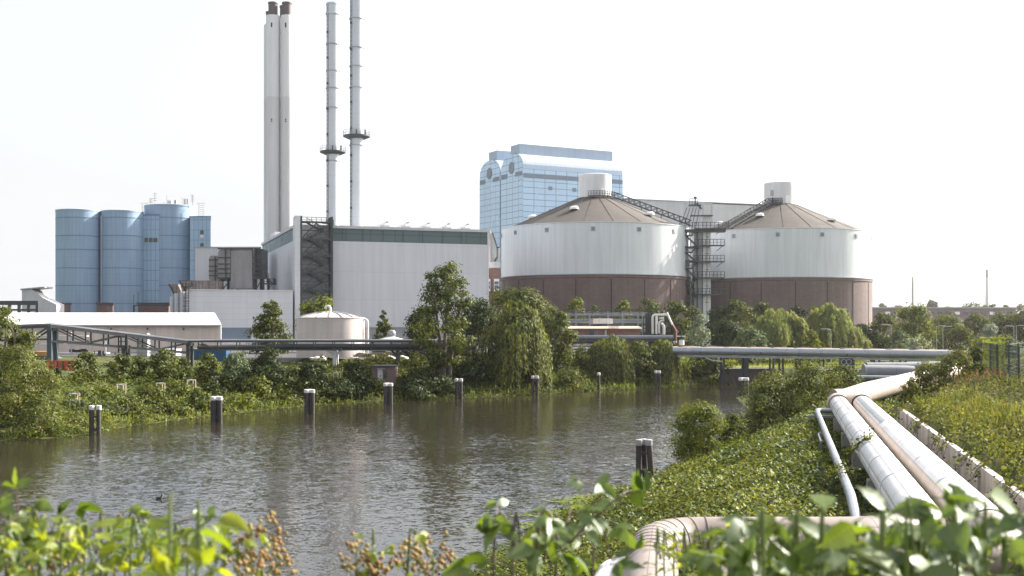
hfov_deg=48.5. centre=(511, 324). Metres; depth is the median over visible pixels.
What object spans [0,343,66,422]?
willow bush
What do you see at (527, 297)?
broad tree
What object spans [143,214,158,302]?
blue panel tower
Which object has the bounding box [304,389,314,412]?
mooring dolphin
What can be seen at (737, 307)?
mixed tree
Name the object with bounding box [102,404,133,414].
bank bush
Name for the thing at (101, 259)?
blue slab
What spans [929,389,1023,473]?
weed mounds
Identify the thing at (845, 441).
pipe sleeper
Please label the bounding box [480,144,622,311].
boiler house
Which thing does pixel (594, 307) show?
young tree
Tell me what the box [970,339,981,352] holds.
climbing vine
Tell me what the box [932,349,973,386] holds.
slope bush
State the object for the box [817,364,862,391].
riverside shrub
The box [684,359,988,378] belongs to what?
lawn
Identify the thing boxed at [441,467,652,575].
bramble
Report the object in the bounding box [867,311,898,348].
mixed tree
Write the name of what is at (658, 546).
bramble
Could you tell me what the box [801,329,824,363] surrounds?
light bush
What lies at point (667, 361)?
willow tree
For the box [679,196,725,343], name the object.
stair column
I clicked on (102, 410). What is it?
bank bush
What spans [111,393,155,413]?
bank bush
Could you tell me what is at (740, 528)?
bramble
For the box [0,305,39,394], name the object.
leafy tree
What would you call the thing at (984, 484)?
retaining wall
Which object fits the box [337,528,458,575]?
bramble
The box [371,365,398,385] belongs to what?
brick booth
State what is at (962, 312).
long factory
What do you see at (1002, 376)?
tall grass
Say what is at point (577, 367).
bank undergrowth
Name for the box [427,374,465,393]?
bank bush
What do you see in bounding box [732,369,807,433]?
riverside shrub
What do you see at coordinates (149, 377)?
bank bush
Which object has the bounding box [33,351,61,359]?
site shed
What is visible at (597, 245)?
coal tank
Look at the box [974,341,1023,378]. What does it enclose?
fence
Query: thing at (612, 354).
willow tree
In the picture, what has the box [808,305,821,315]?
mixed tree
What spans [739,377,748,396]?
mooring dolphin
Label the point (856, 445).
creeping bramble
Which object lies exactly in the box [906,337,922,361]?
silver bush
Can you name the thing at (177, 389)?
bank bush
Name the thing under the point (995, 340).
climbing vine
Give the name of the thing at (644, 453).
mooring dolphin
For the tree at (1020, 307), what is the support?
on the ground at (104, 359)
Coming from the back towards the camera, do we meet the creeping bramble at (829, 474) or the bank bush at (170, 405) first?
the bank bush at (170, 405)
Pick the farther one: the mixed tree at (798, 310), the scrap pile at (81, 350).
the mixed tree at (798, 310)
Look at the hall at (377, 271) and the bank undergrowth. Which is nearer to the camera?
the bank undergrowth
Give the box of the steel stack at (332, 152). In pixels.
[320,1,345,224]
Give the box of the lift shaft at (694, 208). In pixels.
[683,202,712,279]
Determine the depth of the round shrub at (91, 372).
115.79 m
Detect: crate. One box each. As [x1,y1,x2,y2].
[358,352,364,357]
[372,351,385,354]
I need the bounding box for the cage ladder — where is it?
[181,281,192,312]
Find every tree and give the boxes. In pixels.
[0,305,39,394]
[240,299,295,353]
[292,292,333,329]
[372,309,396,343]
[402,303,439,352]
[407,259,475,387]
[449,297,500,351]
[465,299,553,394]
[474,285,553,328]
[539,306,581,369]
[565,297,586,325]
[573,334,636,386]
[590,305,601,325]
[612,300,632,325]
[629,297,665,345]
[640,339,690,385]
[661,300,691,345]
[684,305,704,345]
[704,306,730,346]
[706,319,743,360]
[723,298,755,345]
[742,307,815,361]
[746,301,769,327]
[788,305,808,346]
[792,302,872,360]
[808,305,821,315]
[838,308,852,327]
[853,323,877,348]
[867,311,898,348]
[886,302,941,349]
[926,299,937,306]
[927,311,963,349]
[943,324,982,355]
[957,312,994,347]
[960,300,989,306]
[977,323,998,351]
[989,312,1023,341]
[989,334,1020,357]
[1001,306,1023,344]
[1016,302,1023,327]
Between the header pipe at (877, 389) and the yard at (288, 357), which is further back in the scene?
the yard at (288, 357)
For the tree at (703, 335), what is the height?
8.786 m
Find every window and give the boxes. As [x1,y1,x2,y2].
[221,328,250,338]
[494,279,498,290]
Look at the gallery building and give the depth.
374.43 m
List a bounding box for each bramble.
[0,468,104,575]
[0,513,257,575]
[79,504,215,575]
[86,493,251,575]
[213,510,297,575]
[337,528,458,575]
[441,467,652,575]
[641,522,727,575]
[677,496,1023,575]
[724,523,1017,575]
[729,481,1023,575]
[814,456,860,492]
[839,426,876,480]
[887,394,937,419]
[907,363,1023,472]
[907,404,964,435]
[926,417,996,462]
[948,438,1023,481]
[986,466,1023,509]
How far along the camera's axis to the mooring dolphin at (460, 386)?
138.04 m
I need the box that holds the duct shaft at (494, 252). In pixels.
[489,230,499,261]
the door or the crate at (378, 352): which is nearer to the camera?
the door
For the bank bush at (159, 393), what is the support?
on the ground at (104, 359)
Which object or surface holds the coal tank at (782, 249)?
on the ground at (104, 359)
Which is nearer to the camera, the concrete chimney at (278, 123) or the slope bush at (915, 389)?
the slope bush at (915, 389)
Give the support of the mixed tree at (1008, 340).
on the lawn at (737, 366)
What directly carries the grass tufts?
on the ground at (104, 359)
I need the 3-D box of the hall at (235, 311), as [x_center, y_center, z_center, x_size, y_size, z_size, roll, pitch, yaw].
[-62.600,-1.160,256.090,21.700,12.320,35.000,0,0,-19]
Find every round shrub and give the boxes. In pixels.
[52,367,64,380]
[68,351,105,379]
[102,353,138,380]
[128,355,151,376]
[147,348,183,382]
[175,357,193,382]
[192,352,219,382]
[219,350,251,389]
[239,346,293,390]
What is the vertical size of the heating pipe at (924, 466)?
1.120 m
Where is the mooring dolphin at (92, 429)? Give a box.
[89,405,101,434]
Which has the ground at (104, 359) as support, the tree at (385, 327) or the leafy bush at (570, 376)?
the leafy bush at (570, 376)
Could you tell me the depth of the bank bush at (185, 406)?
112.12 m
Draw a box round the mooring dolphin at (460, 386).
[455,378,462,397]
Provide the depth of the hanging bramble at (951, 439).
43.45 m
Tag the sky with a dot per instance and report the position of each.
(901, 122)
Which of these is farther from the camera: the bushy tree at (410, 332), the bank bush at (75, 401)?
the bushy tree at (410, 332)
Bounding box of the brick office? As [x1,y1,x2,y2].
[488,262,499,332]
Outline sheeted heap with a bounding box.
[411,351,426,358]
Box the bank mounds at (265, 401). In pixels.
[0,351,704,433]
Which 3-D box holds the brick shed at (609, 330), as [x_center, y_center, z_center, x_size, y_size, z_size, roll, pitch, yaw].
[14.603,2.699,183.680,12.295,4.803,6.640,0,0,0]
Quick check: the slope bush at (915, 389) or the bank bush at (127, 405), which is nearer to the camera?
the slope bush at (915, 389)
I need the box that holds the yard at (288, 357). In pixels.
[58,342,607,386]
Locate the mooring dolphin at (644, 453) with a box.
[635,438,654,478]
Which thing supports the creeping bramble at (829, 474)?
on the thin pipe at (852, 502)
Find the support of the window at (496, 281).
in the brick office
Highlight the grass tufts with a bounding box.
[472,392,903,575]
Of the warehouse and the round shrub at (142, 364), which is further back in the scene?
the warehouse
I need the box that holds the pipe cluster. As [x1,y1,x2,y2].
[641,312,676,350]
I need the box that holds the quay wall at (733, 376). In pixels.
[722,368,787,383]
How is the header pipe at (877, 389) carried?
attached to the heating pipe at (893, 480)
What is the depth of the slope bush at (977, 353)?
83.59 m
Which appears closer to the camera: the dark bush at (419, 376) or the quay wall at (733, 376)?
the dark bush at (419, 376)
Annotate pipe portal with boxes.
[133,305,169,312]
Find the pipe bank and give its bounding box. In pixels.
[560,335,672,357]
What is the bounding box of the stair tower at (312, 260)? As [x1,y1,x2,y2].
[293,216,332,343]
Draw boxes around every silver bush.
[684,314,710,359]
[884,328,909,361]
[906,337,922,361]
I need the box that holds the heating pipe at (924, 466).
[708,394,1016,575]
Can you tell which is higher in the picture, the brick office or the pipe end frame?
the brick office
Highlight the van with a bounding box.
[863,360,897,361]
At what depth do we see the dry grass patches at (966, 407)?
53.01 m
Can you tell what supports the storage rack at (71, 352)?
on the yard at (288, 357)
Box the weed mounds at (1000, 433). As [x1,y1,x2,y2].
[910,394,1023,481]
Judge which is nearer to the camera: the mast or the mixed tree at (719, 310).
the mixed tree at (719, 310)
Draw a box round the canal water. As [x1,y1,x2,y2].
[0,384,755,575]
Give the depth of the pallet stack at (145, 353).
150.40 m
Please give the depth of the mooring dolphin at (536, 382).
145.34 m
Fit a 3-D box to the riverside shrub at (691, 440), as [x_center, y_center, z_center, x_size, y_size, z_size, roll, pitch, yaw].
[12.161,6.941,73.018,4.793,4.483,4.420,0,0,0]
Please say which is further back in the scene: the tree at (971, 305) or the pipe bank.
the tree at (971, 305)
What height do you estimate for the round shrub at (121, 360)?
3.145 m
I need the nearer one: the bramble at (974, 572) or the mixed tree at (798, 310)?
the bramble at (974, 572)
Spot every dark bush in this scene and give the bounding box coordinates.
[394,367,449,391]
[437,353,495,381]
[685,357,730,375]
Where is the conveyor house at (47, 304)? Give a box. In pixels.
[20,287,63,312]
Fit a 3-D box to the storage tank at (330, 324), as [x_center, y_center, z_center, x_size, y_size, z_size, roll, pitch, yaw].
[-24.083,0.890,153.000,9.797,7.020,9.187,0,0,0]
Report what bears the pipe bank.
on the ground at (104, 359)
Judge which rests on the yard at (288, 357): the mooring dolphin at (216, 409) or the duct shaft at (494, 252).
the duct shaft at (494, 252)
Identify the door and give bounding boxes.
[378,369,382,380]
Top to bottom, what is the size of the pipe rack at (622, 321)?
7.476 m
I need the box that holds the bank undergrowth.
[0,342,738,440]
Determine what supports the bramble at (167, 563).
on the ground at (104, 359)
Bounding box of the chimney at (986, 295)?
[985,269,988,306]
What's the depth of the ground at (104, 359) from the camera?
113.53 m
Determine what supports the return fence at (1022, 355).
on the ground at (104, 359)
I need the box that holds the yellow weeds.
[911,401,1023,428]
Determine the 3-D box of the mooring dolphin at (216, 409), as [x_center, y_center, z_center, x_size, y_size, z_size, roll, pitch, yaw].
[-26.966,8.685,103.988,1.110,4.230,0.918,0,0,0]
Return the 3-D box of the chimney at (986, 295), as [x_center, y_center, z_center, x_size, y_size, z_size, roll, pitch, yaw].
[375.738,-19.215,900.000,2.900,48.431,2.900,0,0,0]
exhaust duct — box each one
[168,284,183,293]
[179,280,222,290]
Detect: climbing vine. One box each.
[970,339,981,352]
[979,337,1005,373]
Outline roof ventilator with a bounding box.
[378,221,389,226]
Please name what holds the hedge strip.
on the ground at (104, 359)
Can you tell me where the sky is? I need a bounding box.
[0,0,1023,312]
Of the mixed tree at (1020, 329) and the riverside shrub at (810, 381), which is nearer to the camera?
the riverside shrub at (810, 381)
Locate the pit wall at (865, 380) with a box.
[855,379,933,389]
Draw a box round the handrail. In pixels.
[816,364,861,374]
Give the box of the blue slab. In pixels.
[100,215,102,302]
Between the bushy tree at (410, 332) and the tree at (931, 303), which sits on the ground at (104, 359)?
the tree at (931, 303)
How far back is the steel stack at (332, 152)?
328.49 m
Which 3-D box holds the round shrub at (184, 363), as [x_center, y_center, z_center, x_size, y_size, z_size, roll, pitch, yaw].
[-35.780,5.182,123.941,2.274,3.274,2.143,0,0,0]
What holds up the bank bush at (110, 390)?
on the ground at (104, 359)
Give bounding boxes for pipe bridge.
[673,346,954,386]
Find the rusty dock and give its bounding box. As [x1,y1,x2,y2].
[940,366,1011,390]
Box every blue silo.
[55,208,100,312]
[101,209,143,312]
[144,203,195,312]
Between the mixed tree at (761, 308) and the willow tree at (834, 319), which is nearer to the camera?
the willow tree at (834, 319)
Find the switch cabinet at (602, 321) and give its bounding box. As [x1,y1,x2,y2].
[589,318,612,323]
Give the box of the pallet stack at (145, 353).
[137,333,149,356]
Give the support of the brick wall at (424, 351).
on the yard at (288, 357)
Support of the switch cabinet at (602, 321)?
on the brick shed at (609, 330)
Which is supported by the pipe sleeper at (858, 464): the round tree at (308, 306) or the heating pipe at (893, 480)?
the heating pipe at (893, 480)
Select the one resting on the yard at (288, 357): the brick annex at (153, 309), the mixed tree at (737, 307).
the brick annex at (153, 309)
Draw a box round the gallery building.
[614,198,758,226]
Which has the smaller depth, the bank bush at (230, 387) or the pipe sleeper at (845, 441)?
the pipe sleeper at (845, 441)
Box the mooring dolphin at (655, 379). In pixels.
[654,371,660,387]
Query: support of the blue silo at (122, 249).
on the ground at (104, 359)
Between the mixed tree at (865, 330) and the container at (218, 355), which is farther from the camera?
the mixed tree at (865, 330)
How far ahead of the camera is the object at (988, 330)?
231.10 m
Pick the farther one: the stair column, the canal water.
the stair column
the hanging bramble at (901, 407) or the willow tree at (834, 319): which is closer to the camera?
the hanging bramble at (901, 407)
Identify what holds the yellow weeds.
on the ground at (104, 359)
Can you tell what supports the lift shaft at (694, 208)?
on the ground at (104, 359)
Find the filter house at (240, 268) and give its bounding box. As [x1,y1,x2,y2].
[209,248,275,289]
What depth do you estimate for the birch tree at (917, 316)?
206.00 m
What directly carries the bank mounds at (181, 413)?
on the ground at (104, 359)
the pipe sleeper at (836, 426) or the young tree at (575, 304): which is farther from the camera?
the young tree at (575, 304)
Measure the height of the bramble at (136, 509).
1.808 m
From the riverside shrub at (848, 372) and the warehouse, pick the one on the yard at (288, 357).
the warehouse
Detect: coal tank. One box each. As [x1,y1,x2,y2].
[500,173,691,342]
[690,181,872,343]
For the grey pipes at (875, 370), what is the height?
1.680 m
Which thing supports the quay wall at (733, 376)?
on the ground at (104, 359)
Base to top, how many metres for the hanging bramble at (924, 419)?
1.452 m
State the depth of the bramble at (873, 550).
1.39 m
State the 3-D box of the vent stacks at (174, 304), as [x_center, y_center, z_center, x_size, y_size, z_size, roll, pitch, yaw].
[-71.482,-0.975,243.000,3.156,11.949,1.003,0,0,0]
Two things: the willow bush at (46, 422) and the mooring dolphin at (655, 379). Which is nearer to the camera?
the willow bush at (46, 422)
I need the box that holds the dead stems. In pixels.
[491,392,898,575]
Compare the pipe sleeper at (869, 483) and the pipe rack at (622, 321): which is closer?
the pipe sleeper at (869, 483)
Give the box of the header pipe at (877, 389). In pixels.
[828,366,961,403]
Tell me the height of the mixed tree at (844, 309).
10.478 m
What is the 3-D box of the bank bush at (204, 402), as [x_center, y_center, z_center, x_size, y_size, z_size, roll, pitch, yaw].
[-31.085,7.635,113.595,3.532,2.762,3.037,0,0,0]
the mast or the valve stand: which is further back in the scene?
the mast
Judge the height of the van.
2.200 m
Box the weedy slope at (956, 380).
[906,361,1023,475]
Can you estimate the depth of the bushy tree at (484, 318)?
154.78 m
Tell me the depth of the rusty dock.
72.75 m
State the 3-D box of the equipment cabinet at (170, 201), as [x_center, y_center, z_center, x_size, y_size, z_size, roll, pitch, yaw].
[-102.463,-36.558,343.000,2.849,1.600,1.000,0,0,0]
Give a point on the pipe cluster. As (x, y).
(649, 323)
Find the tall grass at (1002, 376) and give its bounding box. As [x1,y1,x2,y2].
[921,358,1023,475]
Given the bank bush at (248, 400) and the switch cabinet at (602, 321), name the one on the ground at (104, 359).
the bank bush at (248, 400)
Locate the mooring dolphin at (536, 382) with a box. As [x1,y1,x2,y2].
[531,376,538,394]
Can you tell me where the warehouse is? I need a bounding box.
[0,313,220,352]
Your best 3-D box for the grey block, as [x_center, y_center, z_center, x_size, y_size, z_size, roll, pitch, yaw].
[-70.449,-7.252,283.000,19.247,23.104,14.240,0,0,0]
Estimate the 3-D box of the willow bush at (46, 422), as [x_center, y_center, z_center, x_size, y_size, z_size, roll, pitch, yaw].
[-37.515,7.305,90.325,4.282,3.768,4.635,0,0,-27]
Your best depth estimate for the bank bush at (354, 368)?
133.48 m
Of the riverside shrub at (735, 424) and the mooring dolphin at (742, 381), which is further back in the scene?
the mooring dolphin at (742, 381)
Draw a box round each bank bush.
[60,398,86,406]
[74,406,110,413]
[92,387,124,395]
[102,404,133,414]
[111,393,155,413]
[131,375,157,380]
[133,384,169,402]
[149,398,184,414]
[165,381,190,400]
[173,401,200,411]
[185,387,213,412]
[199,380,227,396]
[214,394,235,410]
[215,372,235,390]
[223,392,264,407]
[241,375,276,403]
[266,383,299,403]
[277,365,314,397]
[295,357,336,397]
[306,383,339,402]
[315,377,367,399]
[339,359,378,394]
[361,377,394,390]
[395,377,432,398]
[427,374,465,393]
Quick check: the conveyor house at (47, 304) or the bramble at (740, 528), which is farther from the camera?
the conveyor house at (47, 304)
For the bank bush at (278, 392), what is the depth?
125.46 m
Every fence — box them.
[45,361,74,370]
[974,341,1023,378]
[1012,342,1023,374]
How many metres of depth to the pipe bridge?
158.80 m
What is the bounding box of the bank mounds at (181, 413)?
[0,354,692,439]
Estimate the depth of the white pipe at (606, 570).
20.99 m
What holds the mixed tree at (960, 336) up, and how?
on the ground at (104, 359)
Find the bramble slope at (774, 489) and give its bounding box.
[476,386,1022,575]
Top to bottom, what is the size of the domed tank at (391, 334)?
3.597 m
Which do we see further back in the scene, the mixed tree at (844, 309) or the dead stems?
the mixed tree at (844, 309)
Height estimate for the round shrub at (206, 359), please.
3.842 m
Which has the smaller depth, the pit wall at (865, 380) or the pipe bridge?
the pit wall at (865, 380)
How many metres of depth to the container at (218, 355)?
147.00 m
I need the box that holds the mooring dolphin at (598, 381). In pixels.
[597,373,599,389]
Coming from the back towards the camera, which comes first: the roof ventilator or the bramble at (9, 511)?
the roof ventilator
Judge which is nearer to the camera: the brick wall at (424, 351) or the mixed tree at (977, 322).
the brick wall at (424, 351)
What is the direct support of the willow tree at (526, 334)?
on the ground at (104, 359)
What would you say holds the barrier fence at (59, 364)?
on the ground at (104, 359)
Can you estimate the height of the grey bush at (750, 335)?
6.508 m
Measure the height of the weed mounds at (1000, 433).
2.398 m
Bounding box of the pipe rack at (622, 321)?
[555,309,666,345]
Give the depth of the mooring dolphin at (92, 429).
92.22 m
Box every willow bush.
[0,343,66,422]
[11,393,66,438]
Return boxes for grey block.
[195,247,260,289]
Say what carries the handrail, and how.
on the ground at (104, 359)
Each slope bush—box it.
[898,380,922,405]
[906,359,946,396]
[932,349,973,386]
[960,346,988,376]
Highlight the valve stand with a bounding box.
[673,331,685,344]
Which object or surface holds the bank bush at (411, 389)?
on the ground at (104, 359)
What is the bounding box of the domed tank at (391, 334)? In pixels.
[374,330,400,351]
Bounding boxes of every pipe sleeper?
[833,418,843,432]
[841,432,851,448]
[852,451,864,470]
[866,478,876,502]
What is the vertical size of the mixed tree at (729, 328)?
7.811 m
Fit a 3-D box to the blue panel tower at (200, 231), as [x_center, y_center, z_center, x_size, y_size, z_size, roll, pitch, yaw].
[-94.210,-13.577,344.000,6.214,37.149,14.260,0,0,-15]
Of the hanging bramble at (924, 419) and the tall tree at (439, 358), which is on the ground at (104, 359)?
the tall tree at (439, 358)
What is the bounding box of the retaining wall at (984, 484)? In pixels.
[897,407,1023,532]
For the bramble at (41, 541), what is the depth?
1.78 m
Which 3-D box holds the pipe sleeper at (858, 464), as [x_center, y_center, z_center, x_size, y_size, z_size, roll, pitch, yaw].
[14.241,5.425,43.826,2.200,0.950,0.500,0,0,13]
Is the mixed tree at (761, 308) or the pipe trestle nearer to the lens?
the pipe trestle
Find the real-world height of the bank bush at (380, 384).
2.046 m
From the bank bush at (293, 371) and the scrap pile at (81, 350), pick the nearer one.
the bank bush at (293, 371)
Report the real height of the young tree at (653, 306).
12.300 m
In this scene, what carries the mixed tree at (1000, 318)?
on the ground at (104, 359)
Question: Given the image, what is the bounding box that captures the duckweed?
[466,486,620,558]
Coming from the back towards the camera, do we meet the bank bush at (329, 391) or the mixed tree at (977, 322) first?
the mixed tree at (977, 322)
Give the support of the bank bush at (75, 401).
on the ground at (104, 359)
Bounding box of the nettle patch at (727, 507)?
[487,393,901,575]
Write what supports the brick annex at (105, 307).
on the ground at (104, 359)
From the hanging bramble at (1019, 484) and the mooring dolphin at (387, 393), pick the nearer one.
the hanging bramble at (1019, 484)
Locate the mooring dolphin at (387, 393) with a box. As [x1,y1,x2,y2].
[383,383,392,404]
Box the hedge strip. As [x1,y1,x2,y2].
[329,366,555,384]
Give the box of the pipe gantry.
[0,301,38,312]
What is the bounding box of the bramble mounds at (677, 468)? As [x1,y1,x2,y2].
[488,398,893,575]
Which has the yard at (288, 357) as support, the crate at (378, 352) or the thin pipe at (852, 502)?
the crate at (378, 352)
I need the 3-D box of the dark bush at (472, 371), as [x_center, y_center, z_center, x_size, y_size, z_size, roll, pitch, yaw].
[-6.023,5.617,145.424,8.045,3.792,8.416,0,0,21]
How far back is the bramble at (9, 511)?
1.90 m
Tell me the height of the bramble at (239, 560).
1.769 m
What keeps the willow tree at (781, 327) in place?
on the lawn at (737, 366)
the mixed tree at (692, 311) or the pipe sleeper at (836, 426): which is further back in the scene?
the mixed tree at (692, 311)
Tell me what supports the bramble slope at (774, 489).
on the ground at (104, 359)
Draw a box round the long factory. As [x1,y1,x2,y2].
[872,307,1016,332]
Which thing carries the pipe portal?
on the yard at (288, 357)
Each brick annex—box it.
[62,303,71,312]
[96,303,114,312]
[137,303,169,312]
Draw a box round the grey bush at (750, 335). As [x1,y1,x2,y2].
[732,326,771,364]
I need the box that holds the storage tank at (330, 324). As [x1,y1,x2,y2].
[296,305,368,357]
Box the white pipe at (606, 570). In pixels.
[594,556,625,575]
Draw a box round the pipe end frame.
[839,358,852,369]
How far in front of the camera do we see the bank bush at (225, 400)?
116.19 m
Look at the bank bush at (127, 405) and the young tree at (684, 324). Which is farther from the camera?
the young tree at (684, 324)
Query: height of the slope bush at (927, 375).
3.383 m
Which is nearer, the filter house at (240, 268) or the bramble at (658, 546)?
the bramble at (658, 546)
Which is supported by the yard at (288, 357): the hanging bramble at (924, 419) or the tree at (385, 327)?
the tree at (385, 327)
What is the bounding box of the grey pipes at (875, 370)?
[856,361,943,378]
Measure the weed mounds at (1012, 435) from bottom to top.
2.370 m
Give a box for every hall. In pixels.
[186,289,292,344]
[261,224,488,342]
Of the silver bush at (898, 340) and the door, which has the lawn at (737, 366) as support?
the silver bush at (898, 340)
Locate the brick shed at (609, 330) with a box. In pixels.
[565,326,642,355]
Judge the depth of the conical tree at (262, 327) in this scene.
163.91 m
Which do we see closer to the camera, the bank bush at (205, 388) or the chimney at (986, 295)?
the bank bush at (205, 388)
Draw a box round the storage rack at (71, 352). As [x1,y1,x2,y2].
[31,332,109,354]
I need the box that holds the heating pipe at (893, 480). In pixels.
[622,393,945,575]
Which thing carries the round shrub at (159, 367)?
on the ground at (104, 359)
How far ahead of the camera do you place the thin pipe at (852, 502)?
39.24 m
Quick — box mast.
[912,277,913,305]
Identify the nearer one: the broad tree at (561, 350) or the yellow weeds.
the yellow weeds
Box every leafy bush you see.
[552,368,590,390]
[628,339,657,383]
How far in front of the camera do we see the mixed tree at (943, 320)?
241.06 m
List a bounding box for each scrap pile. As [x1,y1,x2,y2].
[69,349,87,351]
[92,350,106,355]
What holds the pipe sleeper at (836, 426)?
on the ground at (104, 359)
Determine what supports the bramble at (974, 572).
on the ground at (104, 359)
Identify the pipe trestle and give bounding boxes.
[1,323,474,371]
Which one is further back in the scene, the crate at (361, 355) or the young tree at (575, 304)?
the young tree at (575, 304)
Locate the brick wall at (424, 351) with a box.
[401,342,467,355]
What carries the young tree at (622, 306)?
on the ground at (104, 359)
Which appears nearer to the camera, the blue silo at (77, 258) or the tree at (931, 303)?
the blue silo at (77, 258)
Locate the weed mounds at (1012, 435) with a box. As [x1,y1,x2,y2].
[925,391,1023,454]
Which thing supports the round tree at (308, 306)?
on the yard at (288, 357)
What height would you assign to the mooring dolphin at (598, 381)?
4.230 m
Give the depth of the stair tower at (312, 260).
249.11 m
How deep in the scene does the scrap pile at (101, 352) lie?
152.37 m
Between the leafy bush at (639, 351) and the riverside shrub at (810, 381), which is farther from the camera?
the leafy bush at (639, 351)
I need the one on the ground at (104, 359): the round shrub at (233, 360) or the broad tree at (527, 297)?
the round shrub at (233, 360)
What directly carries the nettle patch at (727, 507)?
on the ground at (104, 359)
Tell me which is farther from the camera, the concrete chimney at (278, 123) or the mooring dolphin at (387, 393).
the concrete chimney at (278, 123)
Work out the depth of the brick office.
268.00 m
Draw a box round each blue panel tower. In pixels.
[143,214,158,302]
[189,216,210,280]
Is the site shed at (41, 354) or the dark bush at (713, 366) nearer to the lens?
the site shed at (41, 354)
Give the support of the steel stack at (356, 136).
on the yard at (288, 357)
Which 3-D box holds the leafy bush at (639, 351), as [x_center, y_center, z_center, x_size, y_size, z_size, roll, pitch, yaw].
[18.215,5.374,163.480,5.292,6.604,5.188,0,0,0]
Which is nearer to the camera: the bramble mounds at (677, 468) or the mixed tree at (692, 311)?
the bramble mounds at (677, 468)
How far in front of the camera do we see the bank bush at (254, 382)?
123.35 m
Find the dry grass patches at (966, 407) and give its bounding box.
[911,386,1023,428]
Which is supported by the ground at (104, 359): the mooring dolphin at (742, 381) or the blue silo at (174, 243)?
the blue silo at (174, 243)
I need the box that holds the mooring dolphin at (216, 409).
[210,396,222,422]
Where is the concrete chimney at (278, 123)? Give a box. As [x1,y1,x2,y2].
[264,1,292,240]
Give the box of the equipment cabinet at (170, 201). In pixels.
[167,200,176,203]
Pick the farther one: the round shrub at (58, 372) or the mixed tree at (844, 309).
the mixed tree at (844, 309)
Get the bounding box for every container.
[149,349,180,355]
[194,351,229,360]
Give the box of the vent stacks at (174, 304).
[170,292,184,312]
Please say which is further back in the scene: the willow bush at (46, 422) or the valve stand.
the valve stand
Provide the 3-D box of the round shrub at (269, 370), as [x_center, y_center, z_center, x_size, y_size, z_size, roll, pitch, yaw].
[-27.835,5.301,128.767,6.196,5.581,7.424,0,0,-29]
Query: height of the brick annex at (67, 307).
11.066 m
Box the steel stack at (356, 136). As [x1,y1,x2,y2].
[343,0,369,225]
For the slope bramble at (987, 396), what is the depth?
54.78 m
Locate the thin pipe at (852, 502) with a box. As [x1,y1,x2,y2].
[808,408,860,515]
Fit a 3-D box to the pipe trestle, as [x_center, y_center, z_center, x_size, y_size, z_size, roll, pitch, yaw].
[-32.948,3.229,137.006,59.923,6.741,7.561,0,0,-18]
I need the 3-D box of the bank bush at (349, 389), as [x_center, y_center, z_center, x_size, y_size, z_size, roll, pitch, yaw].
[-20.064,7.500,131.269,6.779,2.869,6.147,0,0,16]
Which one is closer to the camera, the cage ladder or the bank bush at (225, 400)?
the bank bush at (225, 400)
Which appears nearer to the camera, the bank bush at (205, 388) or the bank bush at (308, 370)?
the bank bush at (205, 388)
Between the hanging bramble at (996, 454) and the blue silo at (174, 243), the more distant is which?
the blue silo at (174, 243)
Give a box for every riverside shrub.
[662,399,728,461]
[713,412,750,446]
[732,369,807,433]
[777,358,847,414]
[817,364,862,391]
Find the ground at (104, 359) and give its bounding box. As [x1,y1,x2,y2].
[0,333,1023,575]

